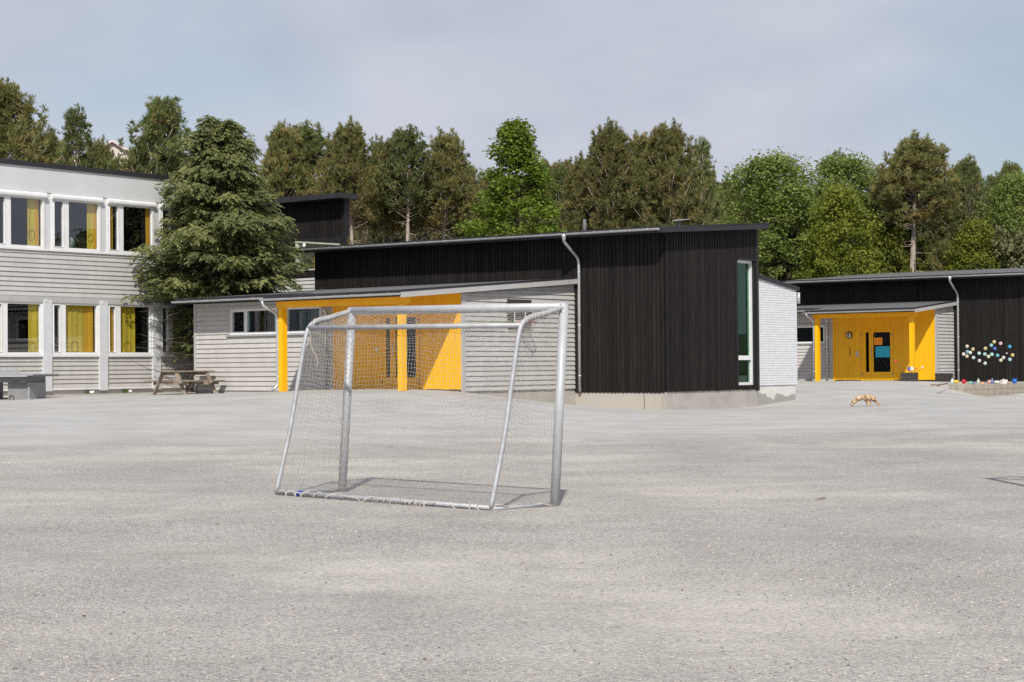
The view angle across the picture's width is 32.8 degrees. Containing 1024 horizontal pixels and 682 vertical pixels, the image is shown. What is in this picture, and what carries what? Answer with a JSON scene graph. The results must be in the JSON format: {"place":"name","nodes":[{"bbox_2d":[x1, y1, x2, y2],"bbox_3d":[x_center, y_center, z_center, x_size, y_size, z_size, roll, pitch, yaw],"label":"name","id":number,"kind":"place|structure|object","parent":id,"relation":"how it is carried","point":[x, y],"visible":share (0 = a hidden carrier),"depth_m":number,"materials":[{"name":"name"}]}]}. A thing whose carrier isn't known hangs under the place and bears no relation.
{"place":"outdoors","nodes":[
{"label":"outdoors","id":0,"kind":"place"},
{"bbox_2d":[0,381,1023,681],"bbox_3d":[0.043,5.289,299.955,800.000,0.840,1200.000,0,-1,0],"label":"ground","id":1,"kind":"structure","parent":0,"point":[808,435],"depth_m":13.98,"materials":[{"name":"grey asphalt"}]},
{"bbox_2d":[0,368,59,399],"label":"table tennis","id":2,"kind":"object","parent":1,"relation":"on","point":[26,386],"visible":0.88,"depth_m":50.63,"materials":[{"name":"concrete"}]},
{"bbox_2d":[0,76,75,165],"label":"pine tree","id":3,"kind":"object","parent":1,"relation":"on","point":[19,137],"visible":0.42,"depth_m":73.22,"materials":[{"name":"green plant"}]},
{"bbox_2d":[0,158,208,396],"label":"classroom block","id":4,"kind":"structure","parent":1,"relation":"on","point":[72,321],"depth_m":56.02,"materials":[{"name":"grey"}]},
{"bbox_2d":[69,237,74,247],"bbox_3d":[-14.080,-3.134,55.430,0.080,0.355,0.330,-1,-1,39],"label":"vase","id":5,"kind":"object","parent":4,"relation":"attached to","point":[71,242],"depth_m":55.44,"materials":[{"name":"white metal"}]},
{"bbox_2d":[102,94,191,175],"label":"pine tree","id":6,"kind":"object","parent":1,"relation":"on","point":[161,120],"visible":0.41,"depth_m":77.37,"materials":[{"name":"green plant"}]},
{"bbox_2d":[144,370,224,394],"bbox_3d":[-10.188,1.328,54.233,1.700,0.810,1.800,-1,-1,39],"label":"picnic table","id":7,"kind":"object","parent":1,"relation":"on","point":[179,382],"visible":0.91,"depth_m":54.08,"materials":[{"name":"brown wood"}]},
{"bbox_2d":[120,114,326,366],"bbox_3d":[-9.982,-2.732,58.033,6.654,9.690,6.905,-1,-1,40],"label":"spruce tree","id":8,"kind":"object","parent":1,"relation":"on","point":[213,174],"visible":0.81,"depth_m":57.17,"materials":[{"name":"green plant"}]},
{"bbox_2d":[251,193,357,291],"bbox_3d":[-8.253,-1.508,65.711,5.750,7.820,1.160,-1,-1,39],"label":"stair tower","id":9,"kind":"structure","parent":1,"relation":"on","point":[318,218],"depth_m":65.16,"materials":[{"name":"black wood"}]},
{"bbox_2d":[400,169,430,240],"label":"pine tree","id":10,"kind":"object","parent":1,"relation":"on","point":[415,229],"visible":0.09,"depth_m":85.69,"materials":[{"name":"green plant"}]},
{"bbox_2d":[274,302,568,510],"bbox_3d":[-1.031,0.645,18.056,3.213,2.109,1.293,-1,-1,42],"label":"football goal","id":11,"kind":"object","parent":1,"relation":"on","point":[543,310],"visible":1,"depth_m":17.86,"materials":[{"name":"metal"}]},
{"bbox_2d":[441,188,469,238],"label":"pine tree","id":12,"kind":"object","parent":1,"relation":"on","point":[451,231],"visible":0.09,"depth_m":86.09,"materials":[{"name":"green plant"}]},
{"bbox_2d":[171,219,768,408],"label":"black school building","id":13,"kind":"structure","parent":1,"relation":"on","point":[663,317],"depth_m":52.14,"materials":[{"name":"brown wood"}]},
{"bbox_2d":[507,299,534,335],"bbox_3d":[0.406,-0.676,50.371,0.597,1.061,1.100,-1,-1,39],"label":"basketball hoop","id":14,"kind":"object","parent":13,"relation":"attached to","point":[511,301],"visible":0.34,"depth_m":50.42,"materials":[{"name":"white paint"}]},
{"bbox_2d":[672,219,688,224],"bbox_3d":[5.196,-3.576,53.556,0.300,0.390,0.500,-1,-1,39],"label":"roof cowl","id":15,"kind":"object","parent":13,"relation":"on","point":[679,221],"visible":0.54,"depth_m":53.43,"materials":[{"name":"grey metal"}]},
{"bbox_2d":[451,116,566,237],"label":"maple tree","id":16,"kind":"object","parent":1,"relation":"on","point":[517,153],"visible":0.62,"depth_m":77.56,"materials":[{"name":"green plant"}]},
{"bbox_2d":[757,274,799,405],"bbox_3d":[6.037,0.204,57.795,6.510,4.538,2.780,-1,-1,39],"label":"brick annex","id":17,"kind":"object","parent":1,"relation":"on","point":[778,299],"visible":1,"depth_m":55.85,"materials":[{"name":"brick"}]},
{"bbox_2d":[850,394,879,405],"bbox_3d":[10.367,1.748,51.109,0.900,0.377,0.246,0,-1,0],"label":"driftwood log","id":18,"kind":"object","parent":1,"relation":"on","point":[867,398],"visible":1,"depth_m":51.05,"materials":[{"name":"beige wood"}]},
{"bbox_2d":[782,268,1023,381],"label":"school building","id":19,"kind":"structure","parent":1,"relation":"on","point":[932,323],"depth_m":73.56,"materials":[{"name":"black wood"}]},
{"bbox_2d":[846,332,851,337],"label":"wall lamp","id":20,"kind":"object","parent":19,"relation":"attached to","point":[848,334],"visible":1,"depth_m":74.80,"materials":[{"name":"white metal"}]},
{"bbox_2d":[874,338,881,344],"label":"orange poster","id":21,"kind":"object","parent":19,"relation":"attached to","point":[877,341],"visible":1,"depth_m":74.07,"materials":[{"name":"paper"}]},
{"bbox_2d":[875,346,889,356],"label":"blue poster","id":22,"kind":"object","parent":19,"relation":"attached to","point":[882,351],"visible":1,"depth_m":73.93,"materials":[{"name":"paper"}]},
{"bbox_2d":[901,372,917,380],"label":"plank planter","id":23,"kind":"object","parent":1,"relation":"on","point":[909,376],"visible":1,"depth_m":70.29,"materials":[{"name":"grey wood"}]},
{"bbox_2d":[935,373,952,381],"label":"plank planter","id":24,"kind":"object","parent":1,"relation":"on","point":[943,377],"visible":0.96,"depth_m":71.76,"materials":[{"name":"grey wood"}]},
{"bbox_2d":[948,381,1023,396],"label":"raised bed","id":25,"kind":"object","parent":1,"relation":"on","point":[989,390],"visible":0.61,"depth_m":64.37,"materials":[{"name":"beige concrete"}]},
{"bbox_2d":[999,379,1007,383],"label":"white crate","id":26,"kind":"object","parent":25,"relation":"on","point":[1002,381],"visible":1,"depth_m":67.17,"materials":[{"name":"white plastic"}]},
{"bbox_2d":[0,0,1023,276],"label":"sky","id":27,"kind":"structure","parent":0,"point":[808,78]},
{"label":"hill","id":28,"kind":"structure","parent":0,"visible":0},
{"bbox_2d":[35,124,67,162],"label":"pine tree","id":29,"kind":"object","parent":28,"relation":"on","point":[53,142],"visible":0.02,"depth_m":87.27,"materials":[{"name":"green plant"}]},
{"bbox_2d":[56,102,100,167],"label":"pine tree","id":30,"kind":"object","parent":28,"relation":"on","point":[73,123],"visible":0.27,"depth_m":79.88,"materials":[{"name":"green plant"}]},
{"bbox_2d":[77,134,115,169],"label":"pine tree","id":31,"kind":"object","parent":28,"relation":"on","point":[106,152],"visible":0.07,"depth_m":91.66,"materials":[{"name":"green plant"}]},
{"bbox_2d":[74,140,149,169],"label":"house","id":32,"kind":"structure","parent":28,"relation":"on","point":[115,146],"depth_m":124.07,"materials":[{"name":"white paint"}]},
{"bbox_2d":[238,118,331,268],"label":"pine tree","id":33,"kind":"object","parent":28,"relation":"on","point":[286,149],"visible":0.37,"depth_m":83.61,"materials":[{"name":"green plant"}]},
{"bbox_2d":[284,119,329,268],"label":"pine tree","id":34,"kind":"object","parent":28,"relation":"on","point":[313,139],"visible":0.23,"depth_m":85.51,"materials":[{"name":"green plant"}]},
{"bbox_2d":[311,114,384,243],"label":"pine tree","id":35,"kind":"object","parent":28,"relation":"on","point":[346,159],"visible":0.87,"depth_m":81.08,"materials":[{"name":"green plant"}]},
{"bbox_2d":[337,226,369,243],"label":"shrub","id":36,"kind":"object","parent":28,"relation":"on","point":[355,237],"visible":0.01,"depth_m":113.17,"materials":[{"name":"green plant"}]},
{"bbox_2d":[355,234,372,243],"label":"understory shrub","id":37,"kind":"object","parent":28,"relation":"on","point":[361,239],"depth_m":94.67,"materials":[{"name":"green plant"}]},
{"bbox_2d":[346,164,382,243],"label":"pine tree","id":38,"kind":"object","parent":28,"relation":"on","point":[364,226],"visible":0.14,"depth_m":84.06,"materials":[{"name":"green plant"}]},
{"bbox_2d":[349,222,380,243],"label":"pine tree","id":39,"kind":"object","parent":28,"relation":"on","point":[367,232],"visible":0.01,"depth_m":88.09,"materials":[{"name":"green plant"}]},
{"bbox_2d":[362,227,400,242],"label":"shrub","id":40,"kind":"object","parent":28,"relation":"on","point":[371,235],"visible":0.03,"depth_m":111.41,"materials":[{"name":"green plant"}]},
{"bbox_2d":[364,233,405,243],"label":"understory shrub","id":41,"kind":"object","parent":28,"relation":"on","point":[389,240],"visible":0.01,"depth_m":88.90,"materials":[{"name":"green plant"}]},
{"bbox_2d":[366,132,410,242],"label":"pine tree","id":42,"kind":"object","parent":28,"relation":"on","point":[381,145],"visible":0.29,"depth_m":84.61,"materials":[{"name":"green plant"}]},
{"bbox_2d":[377,190,409,241],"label":"pine tree","id":43,"kind":"object","parent":28,"relation":"on","point":[382,214],"visible":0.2,"depth_m":84.89,"materials":[{"name":"green plant"}]},
{"bbox_2d":[388,223,405,241],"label":"pine tree","id":44,"kind":"object","parent":28,"relation":"on","point":[400,231],"visible":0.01,"depth_m":89.99,"materials":[{"name":"green plant"}]},
{"bbox_2d":[380,123,436,240],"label":"pine tree","id":45,"kind":"object","parent":28,"relation":"on","point":[409,150],"visible":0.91,"depth_m":82.78,"materials":[{"name":"green plant"}]},
{"bbox_2d":[396,233,429,240],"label":"understory shrub","id":46,"kind":"object","parent":28,"relation":"on","point":[419,237],"visible":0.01,"depth_m":89.24,"materials":[{"name":"green plant"}]},
{"bbox_2d":[394,206,448,239],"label":"tree","id":47,"kind":"object","parent":28,"relation":"on","point":[429,235],"visible":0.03,"depth_m":110.46,"materials":[{"name":"green plant"}]},
{"bbox_2d":[414,173,438,239],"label":"pine tree","id":48,"kind":"object","parent":28,"relation":"on","point":[430,232],"visible":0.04,"depth_m":89.11,"materials":[{"name":"green plant"}]},
{"bbox_2d":[412,125,488,238],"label":"pine tree","id":49,"kind":"object","parent":28,"relation":"on","point":[448,159],"visible":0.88,"depth_m":83.64,"materials":[{"name":"green plant"}]},
{"bbox_2d":[441,231,475,238],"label":"understory shrub","id":50,"kind":"object","parent":28,"relation":"on","point":[457,234],"depth_m":87.11,"materials":[{"name":"green plant"}]},
{"bbox_2d":[447,161,488,238],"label":"pine tree","id":51,"kind":"object","parent":28,"relation":"on","point":[468,169],"visible":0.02,"depth_m":89.93,"materials":[{"name":"green plant"}]},
{"bbox_2d":[454,174,484,236],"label":"pine tree","id":52,"kind":"object","parent":28,"relation":"on","point":[475,216],"visible":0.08,"depth_m":87.75,"materials":[{"name":"green plant"}]},
{"bbox_2d":[478,168,520,222],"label":"pine tree","id":53,"kind":"object","parent":28,"relation":"on","point":[485,184],"visible":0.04,"depth_m":101.30,"materials":[{"name":"green plant"}]},
{"bbox_2d":[486,181,524,235],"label":"pine tree","id":54,"kind":"object","parent":28,"relation":"on","point":[502,215],"visible":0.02,"depth_m":98.25,"materials":[{"name":"green plant"}]},
{"bbox_2d":[519,221,546,233],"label":"understory shrub","id":55,"kind":"object","parent":28,"relation":"on","point":[523,227],"visible":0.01,"depth_m":89.89,"materials":[{"name":"green plant"}]},
{"bbox_2d":[519,158,552,227],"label":"pine tree","id":56,"kind":"object","parent":28,"relation":"on","point":[547,166],"visible":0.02,"depth_m":111.12,"materials":[{"name":"green plant"}]},
{"bbox_2d":[519,156,573,228],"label":"pine tree","id":57,"kind":"object","parent":28,"relation":"on","point":[566,162],"visible":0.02,"depth_m":99.93,"materials":[{"name":"green plant"}]},
{"bbox_2d":[537,162,579,226],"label":"pine tree","id":58,"kind":"object","parent":28,"relation":"on","point":[559,174],"visible":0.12,"depth_m":91.87,"materials":[{"name":"green plant"}]},
{"bbox_2d":[552,152,625,231],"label":"pine tree","id":59,"kind":"object","parent":28,"relation":"on","point":[572,195],"visible":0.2,"depth_m":83.90,"materials":[{"name":"green plant"}]},
{"bbox_2d":[572,116,662,230],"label":"pine tree","id":60,"kind":"object","parent":28,"relation":"on","point":[611,171],"visible":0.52,"depth_m":81.40,"materials":[{"name":"green plant"}]},
{"bbox_2d":[617,130,681,226],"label":"pine tree","id":61,"kind":"object","parent":28,"relation":"on","point":[637,143],"visible":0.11,"depth_m":85.16,"materials":[{"name":"green plant"}]},
{"bbox_2d":[610,116,719,228],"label":"pine tree","id":62,"kind":"object","parent":28,"relation":"on","point":[662,175],"visible":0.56,"depth_m":80.12,"materials":[{"name":"green plant"}]},
{"bbox_2d":[682,135,733,224],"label":"pine tree","id":63,"kind":"object","parent":28,"relation":"on","point":[705,172],"visible":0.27,"depth_m":83.86,"materials":[{"name":"green plant"}]},
{"bbox_2d":[698,166,719,222],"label":"pine tree","id":64,"kind":"object","parent":28,"relation":"on","point":[717,183],"visible":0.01,"depth_m":109.36,"materials":[{"name":"green plant"}]},
{"bbox_2d":[711,175,758,237],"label":"pine tree","id":65,"kind":"object","parent":28,"relation":"on","point":[723,188],"visible":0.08,"depth_m":100.95,"materials":[{"name":"green plant"}]},
{"bbox_2d":[736,187,798,273],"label":"pine tree","id":66,"kind":"object","parent":28,"relation":"on","point":[764,217],"visible":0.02,"depth_m":100.22,"materials":[{"name":"green plant"}]},
{"bbox_2d":[711,146,847,279],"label":"birch tree","id":67,"kind":"object","parent":28,"relation":"on","point":[781,198],"visible":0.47,"depth_m":88.75,"materials":[{"name":"green plant"}]},
{"bbox_2d":[758,222,820,280],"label":"understory shrub","id":68,"kind":"object","parent":28,"relation":"on","point":[777,262],"visible":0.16,"depth_m":90.13,"materials":[{"name":"green plant"}]},
{"bbox_2d":[796,178,887,279],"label":"willow tree","id":69,"kind":"object","parent":28,"relation":"on","point":[837,200],"visible":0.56,"depth_m":85.32,"materials":[{"name":"green plant"}]},
{"bbox_2d":[826,234,859,276],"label":"understory shrub","id":70,"kind":"object","parent":28,"relation":"on","point":[845,260],"visible":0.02,"depth_m":92.92,"materials":[{"name":"green plant"}]},
{"bbox_2d":[784,147,924,279],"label":"birch tree","id":71,"kind":"object","parent":28,"relation":"on","point":[840,166],"visible":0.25,"depth_m":93.23,"materials":[{"name":"green plant"}]},
{"bbox_2d":[852,219,930,273],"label":"understory shrub","id":72,"kind":"object","parent":28,"relation":"on","point":[892,234],"visible":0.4,"depth_m":90.36,"materials":[{"name":"green plant"}]},
{"bbox_2d":[866,153,927,271],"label":"pine tree","id":73,"kind":"object","parent":28,"relation":"on","point":[918,242],"visible":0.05,"depth_m":93.33,"materials":[{"name":"green plant"}]},
{"bbox_2d":[868,129,966,271],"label":"pine tree","id":74,"kind":"object","parent":28,"relation":"on","point":[917,166],"visible":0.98,"depth_m":89.56,"materials":[{"name":"green plant"}]},
{"bbox_2d":[916,237,930,268],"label":"understory shrub","id":75,"kind":"object","parent":28,"relation":"on","point":[923,254],"visible":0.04,"depth_m":95.64,"materials":[{"name":"green plant"}]},
{"bbox_2d":[910,189,958,253],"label":"pine tree","id":76,"kind":"object","parent":28,"relation":"on","point":[927,237],"visible":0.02,"depth_m":99.14,"materials":[{"name":"green plant"}]},
{"bbox_2d":[923,229,960,271],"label":"understory shrub","id":77,"kind":"object","parent":28,"relation":"on","point":[935,261],"visible":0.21,"depth_m":89.77,"materials":[{"name":"green plant"}]},
{"bbox_2d":[945,223,963,246],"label":"understory shrub","id":78,"kind":"object","parent":28,"relation":"on","point":[954,234],"visible":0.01,"depth_m":95.64,"materials":[{"name":"green plant"}]},
{"bbox_2d":[930,160,992,241],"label":"pine tree","id":79,"kind":"object","parent":28,"relation":"on","point":[945,227],"visible":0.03,"depth_m":98.02,"materials":[{"name":"green plant"}]},
{"bbox_2d":[938,153,992,269],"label":"pine tree","id":80,"kind":"object","parent":28,"relation":"on","point":[966,165],"visible":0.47,"depth_m":91.79,"materials":[{"name":"green plant"}]},
{"bbox_2d":[941,214,1019,270],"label":"willow tree","id":81,"kind":"object","parent":28,"relation":"on","point":[970,239],"visible":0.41,"depth_m":87.59,"materials":[{"name":"green plant"}]},
{"bbox_2d":[976,171,1013,228],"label":"pine tree","id":82,"kind":"object","parent":28,"relation":"on","point":[990,179],"visible":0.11,"depth_m":94.94,"materials":[{"name":"green plant"}]},
{"bbox_2d":[972,167,1023,269],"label":"birch tree","id":83,"kind":"object","parent":28,"relation":"on","point":[1007,201],"visible":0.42,"depth_m":89.71,"materials":[{"name":"green plant"}]},
{"bbox_2d":[977,223,1023,269],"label":"understory shrub","id":84,"kind":"object","parent":28,"relation":"on","point":[1006,246],"visible":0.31,"depth_m":87.30,"materials":[{"name":"green plant"}]},
{"bbox_2d":[994,159,1021,179],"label":"pine tree","id":85,"kind":"object","parent":28,"relation":"on","point":[1008,167],"visible":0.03,"depth_m":113.42,"materials":[{"name":"green plant"}]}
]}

